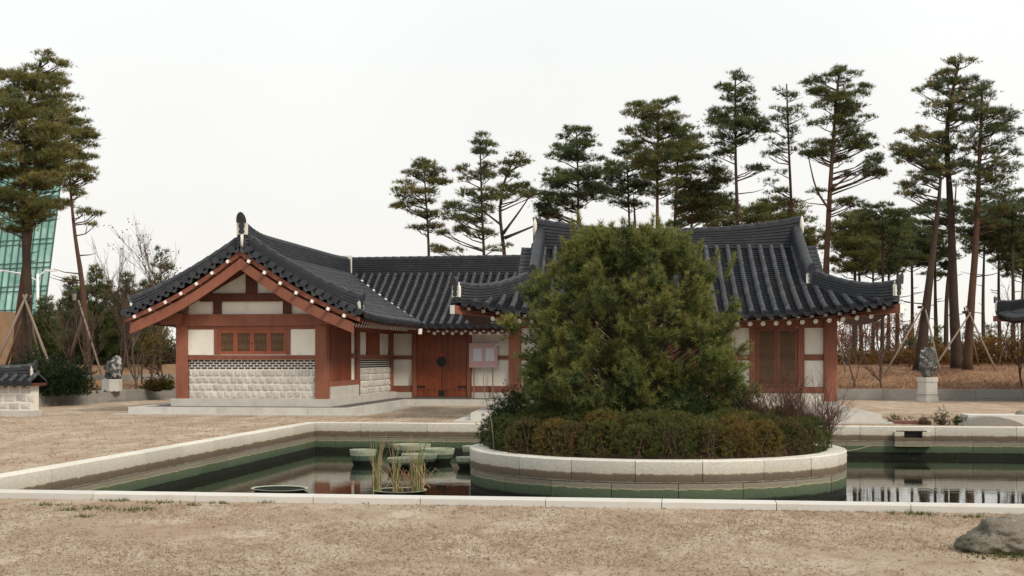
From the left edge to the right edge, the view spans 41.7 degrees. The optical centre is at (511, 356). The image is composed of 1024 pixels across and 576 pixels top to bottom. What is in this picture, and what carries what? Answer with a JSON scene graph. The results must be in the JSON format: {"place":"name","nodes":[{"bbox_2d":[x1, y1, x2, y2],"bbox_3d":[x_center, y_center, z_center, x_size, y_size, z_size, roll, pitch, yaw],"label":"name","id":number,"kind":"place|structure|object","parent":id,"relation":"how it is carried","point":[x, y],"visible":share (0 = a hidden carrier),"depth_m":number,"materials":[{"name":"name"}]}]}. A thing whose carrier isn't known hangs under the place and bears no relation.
{"place":"outdoors","nodes":[
{"label":"outdoors","id":0,"kind":"place"},
{"bbox_2d":[0,414,966,472],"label":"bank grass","id":1,"kind":"structure","parent":0,"point":[164,434],"depth_m":29.33,"materials":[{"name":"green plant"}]},
{"bbox_2d":[0,358,1023,575],"bbox_3d":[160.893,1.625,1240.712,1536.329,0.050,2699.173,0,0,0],"label":"ground","id":2,"kind":"structure","parent":0,"point":[925,565],"depth_m":12.67,"materials":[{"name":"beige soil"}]},
{"bbox_2d":[0,360,46,416],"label":"garden wall","id":3,"kind":"structure","parent":2,"relation":"on","point":[20,384],"depth_m":35.77,"materials":[{"name":"stone"}]},
{"bbox_2d":[0,158,60,363],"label":"glass tower","id":4,"kind":"structure","parent":2,"relation":"on","point":[11,250],"depth_m":171.37,"materials":[{"name":"teal glass"}]},
{"bbox_2d":[39,387,175,406],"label":"retaining kerb","id":5,"kind":"structure","parent":2,"relation":"on","point":[118,396],"depth_m":46.65,"materials":[{"name":"grey concrete"}]},
{"bbox_2d":[102,379,121,391],"bbox_3d":[-14.048,1.014,47.200,0.642,0.439,0.720,0,0,0],"label":"pedestal","id":6,"kind":"object","parent":5,"relation":"on","point":[111,385],"visible":0.84,"depth_m":46.95,"materials":[{"name":"stone"}]},
{"bbox_2d":[104,355,122,378],"bbox_3d":[-14.001,0.457,47.237,0.490,1.031,0.630,0,0,37],"label":"scholar rock","id":7,"kind":"object","parent":6,"relation":"on","point":[113,367],"visible":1,"depth_m":47.10,"materials":[{"name":"grey stone"}]},
{"bbox_2d":[111,212,520,415],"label":"tiled hall","id":8,"kind":"structure","parent":2,"relation":"on","point":[264,324],"depth_m":37.99,"materials":[{"name":"black wood"}]},
{"bbox_2d":[219,329,285,354],"bbox_3d":[-7.297,-0.403,37.865,1.964,0.714,0.162,0,0,8],"label":"window","id":9,"kind":"structure","parent":8,"relation":"in","point":[236,341],"depth_m":37.80,"materials":[{"name":"orange wood"}]},
{"bbox_2d":[333,327,336,380],"bbox_3d":[-5.095,-0.067,38.457,0.050,1.527,0.468,0,0,8],"label":"door leaf","id":10,"kind":"structure","parent":8,"relation":"in","point":[334,329],"depth_m":38.42,"materials":[{"name":"brown wood"}]},
{"bbox_2d":[337,328,340,380],"bbox_3d":[-5.030,-0.067,38.932,0.050,1.527,0.468,0,0,8],"label":"door leaf","id":11,"kind":"structure","parent":8,"relation":"in","point":[338,329],"depth_m":38.86,"materials":[{"name":"brown wood"}]},
{"bbox_2d":[341,328,345,379],"bbox_3d":[-4.965,-0.067,39.408,0.050,1.527,0.468,0,0,8],"label":"door leaf","id":12,"kind":"structure","parent":8,"relation":"in","point":[343,332],"depth_m":39.40,"materials":[{"name":"brown wood"}]},
{"bbox_2d":[469,343,497,397],"bbox_3d":[-0.963,0.475,45.080,0.960,1.850,0.046,0,0,8],"label":"notice board","id":13,"kind":"object","parent":8,"relation":"on","point":[479,354],"visible":0.94,"depth_m":45.06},
{"bbox_2d":[23,497,1023,560],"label":"kerb weeds","id":14,"kind":"object","parent":2,"relation":"on","point":[1013,556],"visible":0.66,"depth_m":14.32,"materials":[{"name":"green plant"}]},
{"bbox_2d":[450,216,903,423],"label":"tiled hall","id":15,"kind":"structure","parent":2,"relation":"on","point":[798,303],"depth_m":33.70,"materials":[{"name":"black wood"}]},
{"bbox_2d":[756,328,776,385],"bbox_3d":[6.386,0.022,33.754,0.511,1.455,0.060,0,0,4],"label":"door leaf","id":16,"kind":"structure","parent":15,"relation":"in","point":[766,338],"depth_m":33.74,"materials":[{"name":"red paint"}]},
{"bbox_2d":[777,328,797,385],"bbox_3d":[6.901,0.022,33.718,0.511,1.455,0.060,0,0,4],"label":"door leaf","id":17,"kind":"structure","parent":15,"relation":"in","point":[787,338],"depth_m":33.70,"materials":[{"name":"red paint"}]},
{"bbox_2d":[916,377,938,401],"bbox_3d":[14.649,1.172,47.400,0.715,0.876,0.715,0,0,0],"label":"pedestal","id":18,"kind":"object","parent":2,"relation":"on","point":[927,389],"visible":1,"depth_m":47.12,"materials":[{"name":"stone"}]},
{"bbox_2d":[919,346,937,376],"bbox_3d":[14.657,0.244,47.391,0.611,1.250,0.618,0,0,0],"label":"scholar rock","id":19,"kind":"object","parent":18,"relation":"on","point":[928,364],"visible":1,"depth_m":47.22,"materials":[{"name":"grey stone"}]},
{"bbox_2d":[837,389,1023,400],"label":"retaining kerb","id":20,"kind":"structure","parent":2,"relation":"on","point":[951,394],"depth_m":48.50,"materials":[{"name":"grey stone"}]},
{"bbox_2d":[953,514,1023,554],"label":"boulder","id":21,"kind":"object","parent":2,"relation":"on","point":[1001,534],"visible":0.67,"depth_m":11.25,"materials":[{"name":"grey stone"}]},
{"bbox_2d":[957,413,1023,425],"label":"bridge slab","id":22,"kind":"structure","parent":2,"relation":"on","point":[994,420],"depth_m":31.05,"materials":[{"name":"grey stone"}]},
{"bbox_2d":[993,296,1023,322],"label":"pavilion","id":23,"kind":"structure","parent":2,"relation":"on","point":[1010,311],"depth_m":49.74,"materials":[{"name":"grey tile"}]},
{"bbox_2d":[0,0,1023,356],"label":"sky","id":24,"kind":"structure","parent":0,"point":[299,118],"materials":[{"name":"white"}]},
{"bbox_2d":[0,359,1023,390],"bbox_3d":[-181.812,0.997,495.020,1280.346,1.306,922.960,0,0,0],"label":"hillside","id":25,"kind":"structure","parent":0,"point":[168,368],"depth_m":54.38,"materials":[{"name":"brown plant"}]},
{"bbox_2d":[0,294,48,364],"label":"support pole","id":26,"kind":"object","parent":25,"relation":"on","point":[24,300],"visible":0.79,"depth_m":55.66,"materials":[{"name":"brown wood"}]},
{"bbox_2d":[0,48,92,361],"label":"pine tree","id":27,"kind":"object","parent":25,"relation":"on","point":[17,115],"visible":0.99,"depth_m":55.81,"materials":[{"name":"green plant"}]},
{"bbox_2d":[32,294,68,362],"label":"pine tree","id":28,"kind":"object","parent":25,"relation":"on","point":[49,343],"visible":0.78,"depth_m":59.81,"materials":[{"name":"green plant"}]},
{"bbox_2d":[8,67,103,364],"bbox_3d":[-19.981,-6.058,58.885,4.210,13.229,3.138,0,0,0],"label":"pine tree","id":29,"kind":"object","parent":25,"relation":"on","point":[87,132],"visible":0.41,"depth_m":58.64,"materials":[{"name":"green plant"}]},
{"bbox_2d":[15,343,105,397],"bbox_3d":[-14.867,0.455,43.920,2.950,1.863,3.051,0,0,45],"label":"shrub","id":30,"kind":"object","parent":25,"relation":"on","point":[63,380],"visible":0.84,"depth_m":43.37,"materials":[{"name":"green plant"}]},
{"bbox_2d":[40,281,87,362],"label":"bare tree","id":31,"kind":"object","parent":25,"relation":"on","point":[69,350],"visible":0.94,"depth_m":51.44,"materials":[{"name":"brown plant"}]},
{"bbox_2d":[55,274,98,361],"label":"pine tree","id":32,"kind":"object","parent":25,"relation":"on","point":[68,287],"visible":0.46,"depth_m":61.88,"materials":[{"name":"green plant"}]},
{"bbox_2d":[50,160,107,372],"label":"pine tree","id":33,"kind":"object","parent":25,"relation":"on","point":[73,173],"visible":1,"depth_m":53.94,"materials":[{"name":"green plant"}]},
{"bbox_2d":[67,295,108,383],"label":"bare tree","id":34,"kind":"object","parent":25,"relation":"on","point":[89,347],"visible":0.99,"depth_m":50.06,"materials":[{"name":"brown plant"}]},
{"bbox_2d":[75,261,120,364],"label":"pine tree","id":35,"kind":"object","parent":25,"relation":"on","point":[94,276],"visible":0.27,"depth_m":63.63,"materials":[{"name":"green plant"}]},
{"bbox_2d":[70,236,153,368],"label":"bare tree","id":36,"kind":"object","parent":25,"relation":"on","point":[110,287],"visible":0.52,"depth_m":59.08,"materials":[{"name":"brown plant"}]},
{"bbox_2d":[96,271,154,366],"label":"pine tree","id":37,"kind":"object","parent":25,"relation":"on","point":[113,344],"visible":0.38,"depth_m":60.55,"materials":[{"name":"green plant"}]},
{"bbox_2d":[110,279,143,378],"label":"bare tree","id":38,"kind":"object","parent":25,"relation":"on","point":[125,338],"visible":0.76,"depth_m":50.87,"materials":[{"name":"brown plant"}]},
{"bbox_2d":[85,374,175,380],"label":"retaining kerb","id":39,"kind":"structure","parent":25,"relation":"on","point":[127,377],"depth_m":54.05,"materials":[{"name":"grey concrete"}]},
{"bbox_2d":[125,330,149,388],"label":"bare tree","id":40,"kind":"object","parent":25,"relation":"on","point":[135,377],"visible":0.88,"depth_m":49.23,"materials":[{"name":"brown plant"}]},
{"bbox_2d":[107,217,181,372],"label":"bare tree","id":41,"kind":"object","parent":25,"relation":"on","point":[150,269],"visible":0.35,"depth_m":56.06,"materials":[{"name":"brown plant"}]},
{"bbox_2d":[130,328,168,378],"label":"bare tree","id":42,"kind":"object","parent":25,"relation":"on","point":[158,364],"visible":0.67,"depth_m":50.90,"materials":[{"name":"brown plant"}]},
{"bbox_2d":[128,337,175,364],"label":"undergrowth bush","id":43,"kind":"object","parent":25,"relation":"on","point":[170,358],"visible":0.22,"depth_m":67.65,"materials":[{"name":"green plant"}]},
{"bbox_2d":[138,325,175,377],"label":"bare tree","id":44,"kind":"object","parent":25,"relation":"on","point":[153,345],"visible":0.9,"depth_m":50.79,"materials":[{"name":"brown plant"}]},
{"bbox_2d":[138,374,175,391],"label":"shrub","id":45,"kind":"object","parent":25,"relation":"on","point":[154,384],"visible":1,"depth_m":49.24,"materials":[{"name":"green plant"}]},
{"bbox_2d":[144,245,174,368],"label":"pine tree","id":46,"kind":"object","parent":25,"relation":"on","point":[161,254],"visible":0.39,"depth_m":59.69,"materials":[{"name":"green plant"}]},
{"bbox_2d":[388,156,453,255],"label":"pine tree","id":47,"kind":"object","parent":25,"relation":"on","point":[432,178],"visible":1,"depth_m":61.83,"materials":[{"name":"green plant"}]},
{"bbox_2d":[428,129,508,255],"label":"pine tree","id":48,"kind":"object","parent":25,"relation":"on","point":[483,173],"visible":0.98,"depth_m":59.86,"materials":[{"name":"green plant"}]},
{"bbox_2d":[470,149,562,254],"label":"pine tree","id":49,"kind":"object","parent":25,"relation":"on","point":[515,187],"visible":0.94,"depth_m":62.92,"materials":[{"name":"green plant"}]},
{"bbox_2d":[531,123,613,223],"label":"pine tree","id":50,"kind":"object","parent":25,"relation":"on","point":[573,152],"visible":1,"depth_m":63.41,"materials":[{"name":"green plant"}]},
{"bbox_2d":[596,138,659,227],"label":"pine tree","id":51,"kind":"object","parent":25,"relation":"on","point":[634,182],"visible":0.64,"depth_m":65.92,"materials":[{"name":"green plant"}]},
{"bbox_2d":[617,93,708,227],"bbox_3d":[6.830,-5.611,60.993,4.240,12.574,4.023,0,0,0],"label":"pine tree","id":52,"kind":"object","parent":25,"relation":"on","point":[672,150],"visible":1,"depth_m":60.66,"materials":[{"name":"green plant"}]},
{"bbox_2d":[659,131,738,227],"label":"pine tree","id":53,"kind":"object","parent":25,"relation":"on","point":[695,198],"visible":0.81,"depth_m":63.67,"materials":[{"name":"green plant"}]},
{"bbox_2d":[702,198,749,226],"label":"pine tree","id":54,"kind":"object","parent":25,"relation":"on","point":[724,220],"visible":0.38,"depth_m":73.55,"materials":[{"name":"green plant"}]},
{"bbox_2d":[696,68,776,224],"bbox_3d":[10.339,-6.413,61.871,3.860,13.873,3.145,0,0,0],"label":"pine tree","id":55,"kind":"object","parent":25,"relation":"on","point":[721,120],"visible":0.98,"depth_m":61.98,"materials":[{"name":"green plant"}]},
{"bbox_2d":[729,194,823,245],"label":"pine tree","id":56,"kind":"object","parent":25,"relation":"on","point":[757,208],"visible":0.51,"depth_m":71.25,"materials":[{"name":"green plant"}]},
{"bbox_2d":[757,84,811,218],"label":"pine tree","id":57,"kind":"object","parent":25,"relation":"on","point":[777,151],"visible":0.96,"depth_m":62.74,"materials":[{"name":"green plant"}]},
{"bbox_2d":[794,63,891,273],"bbox_3d":[14.813,-6.306,60.114,4.446,13.707,3.103,0,0,0],"label":"pine tree","id":58,"kind":"object","parent":25,"relation":"on","point":[845,105],"visible":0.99,"depth_m":59.96,"materials":[{"name":"green plant"}]},
{"bbox_2d":[814,210,887,349],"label":"pine tree","id":59,"kind":"object","parent":25,"relation":"on","point":[844,242],"visible":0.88,"depth_m":69.50,"materials":[{"name":"green plant"}]},
{"bbox_2d":[837,321,864,353],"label":"bare tree","id":60,"kind":"object","parent":25,"relation":"on","point":[844,341],"visible":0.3,"depth_m":73.04,"materials":[{"name":"brown plant"}]},
{"bbox_2d":[837,325,874,388],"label":"bare tree","id":61,"kind":"object","parent":25,"relation":"on","point":[848,358],"visible":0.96,"depth_m":50.92,"materials":[{"name":"brown plant"}]},
{"bbox_2d":[846,256,895,350],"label":"pine tree","id":62,"kind":"object","parent":25,"relation":"on","point":[872,278],"visible":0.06,"depth_m":87.98,"materials":[{"name":"green plant"}]},
{"bbox_2d":[839,346,904,364],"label":"autumn bush","id":63,"kind":"object","parent":25,"relation":"on","point":[858,359],"visible":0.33,"depth_m":62.89,"materials":[{"name":"brown plant"}]},
{"bbox_2d":[861,325,896,385],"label":"bare tree","id":64,"kind":"object","parent":25,"relation":"on","point":[880,364],"visible":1,"depth_m":50.96,"materials":[{"name":"brown plant"}]},
{"bbox_2d":[849,200,914,349],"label":"pine tree","id":65,"kind":"object","parent":25,"relation":"on","point":[895,225],"visible":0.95,"depth_m":65.84,"materials":[{"name":"green plant"}]},
{"bbox_2d":[855,345,915,364],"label":"autumn bush","id":66,"kind":"object","parent":25,"relation":"on","point":[899,358],"visible":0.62,"depth_m":61.66,"materials":[{"name":"brown plant"}]},
{"bbox_2d":[859,215,924,351],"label":"pine tree","id":67,"kind":"object","parent":25,"relation":"on","point":[897,257],"visible":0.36,"depth_m":79.48,"materials":[{"name":"green plant"}]},
{"bbox_2d":[884,301,918,352],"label":"bare tree","id":68,"kind":"object","parent":25,"relation":"on","point":[896,323],"visible":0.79,"depth_m":74.79,"materials":[{"name":"brown plant"}]},
{"bbox_2d":[877,207,928,349],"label":"pine tree","id":69,"kind":"object","parent":25,"relation":"on","point":[917,241],"visible":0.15,"depth_m":83.71,"materials":[{"name":"green plant"}]},
{"bbox_2d":[885,305,941,373],"bbox_3d":[16.574,-0.790,57.198,2.289,3.151,3.675,0,0,0],"label":"tree support","id":70,"kind":"object","parent":25,"relation":"on","point":[903,341],"visible":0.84,"depth_m":56.42,"materials":[{"name":"brown wood"}]},
{"bbox_2d":[882,130,961,371],"bbox_3d":[17.394,-4.391,56.976,3.364,10.254,2.167,0,0,15],"label":"pine tree","id":71,"kind":"object","parent":25,"relation":"on","point":[911,155],"visible":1,"depth_m":56.78,"materials":[{"name":"green plant"}]},
{"bbox_2d":[901,215,947,341],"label":"pine tree","id":72,"kind":"object","parent":25,"relation":"on","point":[912,288],"visible":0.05,"depth_m":85.88,"materials":[{"name":"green plant"}]},
{"bbox_2d":[897,336,962,364],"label":"autumn bush","id":73,"kind":"object","parent":25,"relation":"on","point":[939,349],"visible":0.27,"depth_m":61.65,"materials":[{"name":"brown plant"}]},
{"bbox_2d":[888,53,983,368],"bbox_3d":[18.331,-6.283,58.022,4.426,13.826,2.824,0,0,0],"label":"pine tree","id":74,"kind":"object","parent":25,"relation":"on","point":[951,113],"visible":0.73,"depth_m":57.85,"materials":[{"name":"green plant"}]},
{"bbox_2d":[910,223,965,344],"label":"pine tree","id":75,"kind":"object","parent":25,"relation":"on","point":[941,252],"visible":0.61,"depth_m":83.82,"materials":[{"name":"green plant"}]},
{"bbox_2d":[902,186,973,361],"bbox_3d":[20.140,-3.757,63.137,3.815,8.510,2.525,0,0,0],"label":"pine tree","id":76,"kind":"object","parent":25,"relation":"on","point":[920,210],"visible":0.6,"depth_m":63.01,"materials":[{"name":"green plant"}]},
{"bbox_2d":[938,306,996,370],"bbox_3d":[19.609,-0.676,56.661,2.011,2.946,5.147,0,0,42],"label":"tree support","id":77,"kind":"object","parent":25,"relation":"on","point":[957,332],"visible":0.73,"depth_m":56.41,"materials":[{"name":"brown wood"}]},
{"bbox_2d":[948,79,1023,369],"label":"pine tree","id":78,"kind":"object","parent":25,"relation":"on","point":[982,109],"visible":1,"depth_m":56.79,"materials":[{"name":"green plant"}]},
{"bbox_2d":[955,198,1023,338],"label":"pine tree","id":79,"kind":"object","parent":25,"relation":"on","point":[967,235],"visible":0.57,"depth_m":82.03,"materials":[{"name":"green plant"}]},
{"bbox_2d":[962,326,1023,365],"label":"autumn bush","id":80,"kind":"object","parent":25,"relation":"on","point":[982,351],"visible":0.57,"depth_m":61.66,"materials":[{"name":"brown plant"}]},
{"bbox_2d":[982,211,1016,347],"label":"pine tree","id":81,"kind":"object","parent":25,"relation":"on","point":[990,260],"visible":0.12,"depth_m":85.02,"materials":[{"name":"green plant"}]},
{"bbox_2d":[980,187,1023,362],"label":"pine tree","id":82,"kind":"object","parent":25,"relation":"on","point":[1013,217],"visible":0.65,"depth_m":80.00,"materials":[{"name":"green plant"}]},
{"bbox_2d":[986,221,1023,342],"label":"pine tree","id":83,"kind":"object","parent":25,"relation":"on","point":[1018,255],"visible":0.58,"depth_m":82.54,"materials":[{"name":"green plant"}]},
{"bbox_2d":[992,296,1023,386],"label":"bare tree","id":84,"kind":"object","parent":25,"relation":"on","point":[1018,364],"visible":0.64,"depth_m":50.48,"materials":[{"name":"brown plant"}]},
{"bbox_2d":[161,452,1023,503],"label":"pond water","id":85,"kind":"structure","parent":0,"point":[941,480],"depth_m":24.80,"materials":[{"name":"green liquid"}]},
{"bbox_2d":[251,485,307,492],"bbox_3d":[-3.925,2.420,22.700,0.966,0.400,0.966,1,0,0],"label":"lotus tub","id":86,"kind":"object","parent":85,"relation":"in","point":[260,489],"visible":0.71,"depth_m":22.90,"materials":[{"name":"ceramic"}]},
{"bbox_2d":[350,448,376,464],"bbox_3d":[-3.122,2.285,28.200,0.567,0.670,0.567,0,0,0],"label":"lotus tub","id":87,"kind":"object","parent":85,"relation":"in","point":[359,456],"visible":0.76,"depth_m":27.98,"materials":[{"name":"ceramic"}]},
{"bbox_2d":[374,487,426,494],"bbox_3d":[-1.867,2.420,22.400,0.903,0.400,0.903,0,0,0],"label":"lotus tub","id":88,"kind":"object","parent":85,"relation":"in","point":[390,491],"visible":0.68,"depth_m":22.21,"materials":[{"name":"ceramic"}]},
{"bbox_2d":[365,433,452,494],"bbox_3d":[-1.690,1.771,22.415,1.491,1.001,0.890,0,0,0],"label":"reed clump","id":89,"kind":"object","parent":88,"relation":"in","point":[416,480],"visible":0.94,"depth_m":22.38,"materials":[{"name":"plant"}]},
{"bbox_2d":[387,456,423,469],"bbox_3d":[-2.150,2.335,27.200,0.756,0.570,0.756,0,0,0],"label":"lotus tub","id":90,"kind":"object","parent":85,"relation":"in","point":[405,465],"visible":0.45,"depth_m":26.93,"materials":[{"name":"ceramic"}]},
{"bbox_2d":[393,443,430,456],"bbox_3d":[-2.243,2.295,30.200,0.840,0.650,0.840,0,0,0],"label":"lotus tub","id":91,"kind":"object","parent":85,"relation":"in","point":[403,446],"visible":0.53,"depth_m":29.87,"materials":[{"name":"stone"}]},
{"bbox_2d":[421,447,454,462],"bbox_3d":[-1.591,2.295,28.800,0.724,0.650,0.724,0,0,0],"label":"lotus tub","id":92,"kind":"object","parent":85,"relation":"in","point":[444,454],"visible":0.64,"depth_m":28.54,"materials":[{"name":"stone"}]},
{"label":"pond bed","id":93,"kind":"structure","parent":0,"visible":0},
{"bbox_2d":[0,423,314,490],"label":"pool wall","id":94,"kind":"structure","parent":93,"relation":"on","point":[163,467],"depth_m":23.22,"materials":[{"name":"stone"}]},
{"bbox_2d":[0,489,1023,513],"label":"pool wall","id":95,"kind":"structure","parent":93,"relation":"on","point":[858,506],"depth_m":14.82,"materials":[{"name":"beige stone"}]},
{"bbox_2d":[470,443,846,500],"bbox_3d":[2.501,2.165,23.399,6.464,1.470,6.461,0,0,0],"label":"round planter","id":96,"kind":"object","parent":93,"relation":"on","point":[808,476],"visible":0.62,"depth_m":20.62,"materials":[{"name":"stone"}]},
{"bbox_2d":[473,378,539,447],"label":"yew bush","id":97,"kind":"object","parent":96,"relation":"on","point":[512,404],"visible":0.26,"depth_m":23.32,"materials":[{"name":"green plant"}]},
{"bbox_2d":[511,374,592,449],"bbox_3d":[0.860,0.848,22.574,1.706,1.545,1.608,0,0,-39],"label":"yew bush","id":98,"kind":"object","parent":96,"relation":"on","point":[556,406],"visible":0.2,"depth_m":22.35,"materials":[{"name":"green plant"}]},
{"bbox_2d":[580,376,660,447],"bbox_3d":[1.883,0.886,22.197,1.656,1.476,1.589,0,0,0],"label":"yew bush","id":99,"kind":"object","parent":96,"relation":"on","point":[626,404],"visible":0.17,"depth_m":22.09,"materials":[{"name":"green plant"}]},
{"bbox_2d":[495,209,764,434],"bbox_3d":[1.993,-0.515,23.649,4.656,4.208,4.663,0,0,0],"label":"pond pine","id":100,"kind":"object","parent":96,"relation":"on","point":[599,266],"visible":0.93,"depth_m":22.61,"materials":[{"name":"green plant"}]},
{"bbox_2d":[476,404,833,458],"bbox_3d":[2.428,1.216,23.393,6.162,0.866,6.026,0,0,0],"label":"ring hedge","id":101,"kind":"object","parent":96,"relation":"on","point":[758,434],"visible":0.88,"depth_m":21.35,"materials":[{"name":"green plant"}]},
{"bbox_2d":[648,366,720,447],"bbox_3d":[2.931,0.872,22.349,1.566,1.498,1.656,0,0,0],"label":"yew bush","id":102,"kind":"object","parent":96,"relation":"on","point":[703,408],"visible":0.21,"depth_m":22.23,"materials":[{"name":"green plant"}]},
{"bbox_2d":[704,372,766,433],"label":"yew bush","id":103,"kind":"object","parent":96,"relation":"on","point":[741,400],"visible":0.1,"depth_m":22.69,"materials":[{"name":"green plant"}]},
{"bbox_2d":[728,374,816,444],"bbox_3d":[4.287,0.922,22.320,1.546,1.430,1.479,0,0,0],"label":"twig bush","id":104,"kind":"object","parent":96,"relation":"on","point":[786,412],"visible":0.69,"depth_m":22.28,"materials":[{"name":"brown plant"}]},
{"bbox_2d":[750,358,826,413],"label":"twig bush","id":105,"kind":"object","parent":96,"relation":"on","point":[800,391],"visible":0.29,"depth_m":23.95,"materials":[{"name":"brown plant"}]},
{"bbox_2d":[763,364,858,448],"bbox_3d":[4.960,0.865,22.659,1.456,1.542,1.642,0,0,36],"label":"twig bush","id":106,"kind":"object","parent":96,"relation":"on","point":[801,412],"visible":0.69,"depth_m":22.58,"materials":[{"name":"brown plant"}]},
{"bbox_2d":[795,378,859,447],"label":"twig bush","id":107,"kind":"object","parent":96,"relation":"on","point":[826,418],"visible":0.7,"depth_m":23.23,"materials":[{"name":"brown plant"}]},
{"bbox_2d":[304,422,1023,458],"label":"pool wall","id":108,"kind":"structure","parent":93,"relation":"on","point":[994,442],"depth_m":30.30,"materials":[{"name":"stone"}]},
{"bbox_2d":[894,431,931,446],"bbox_3d":[8.965,1.837,30.065,0.800,0.346,0.190,0,0,8],"label":"drain spout","id":109,"kind":"object","parent":108,"relation":"attached to","point":[912,438],"visible":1,"depth_m":29.99,"materials":[{"name":"stone"}]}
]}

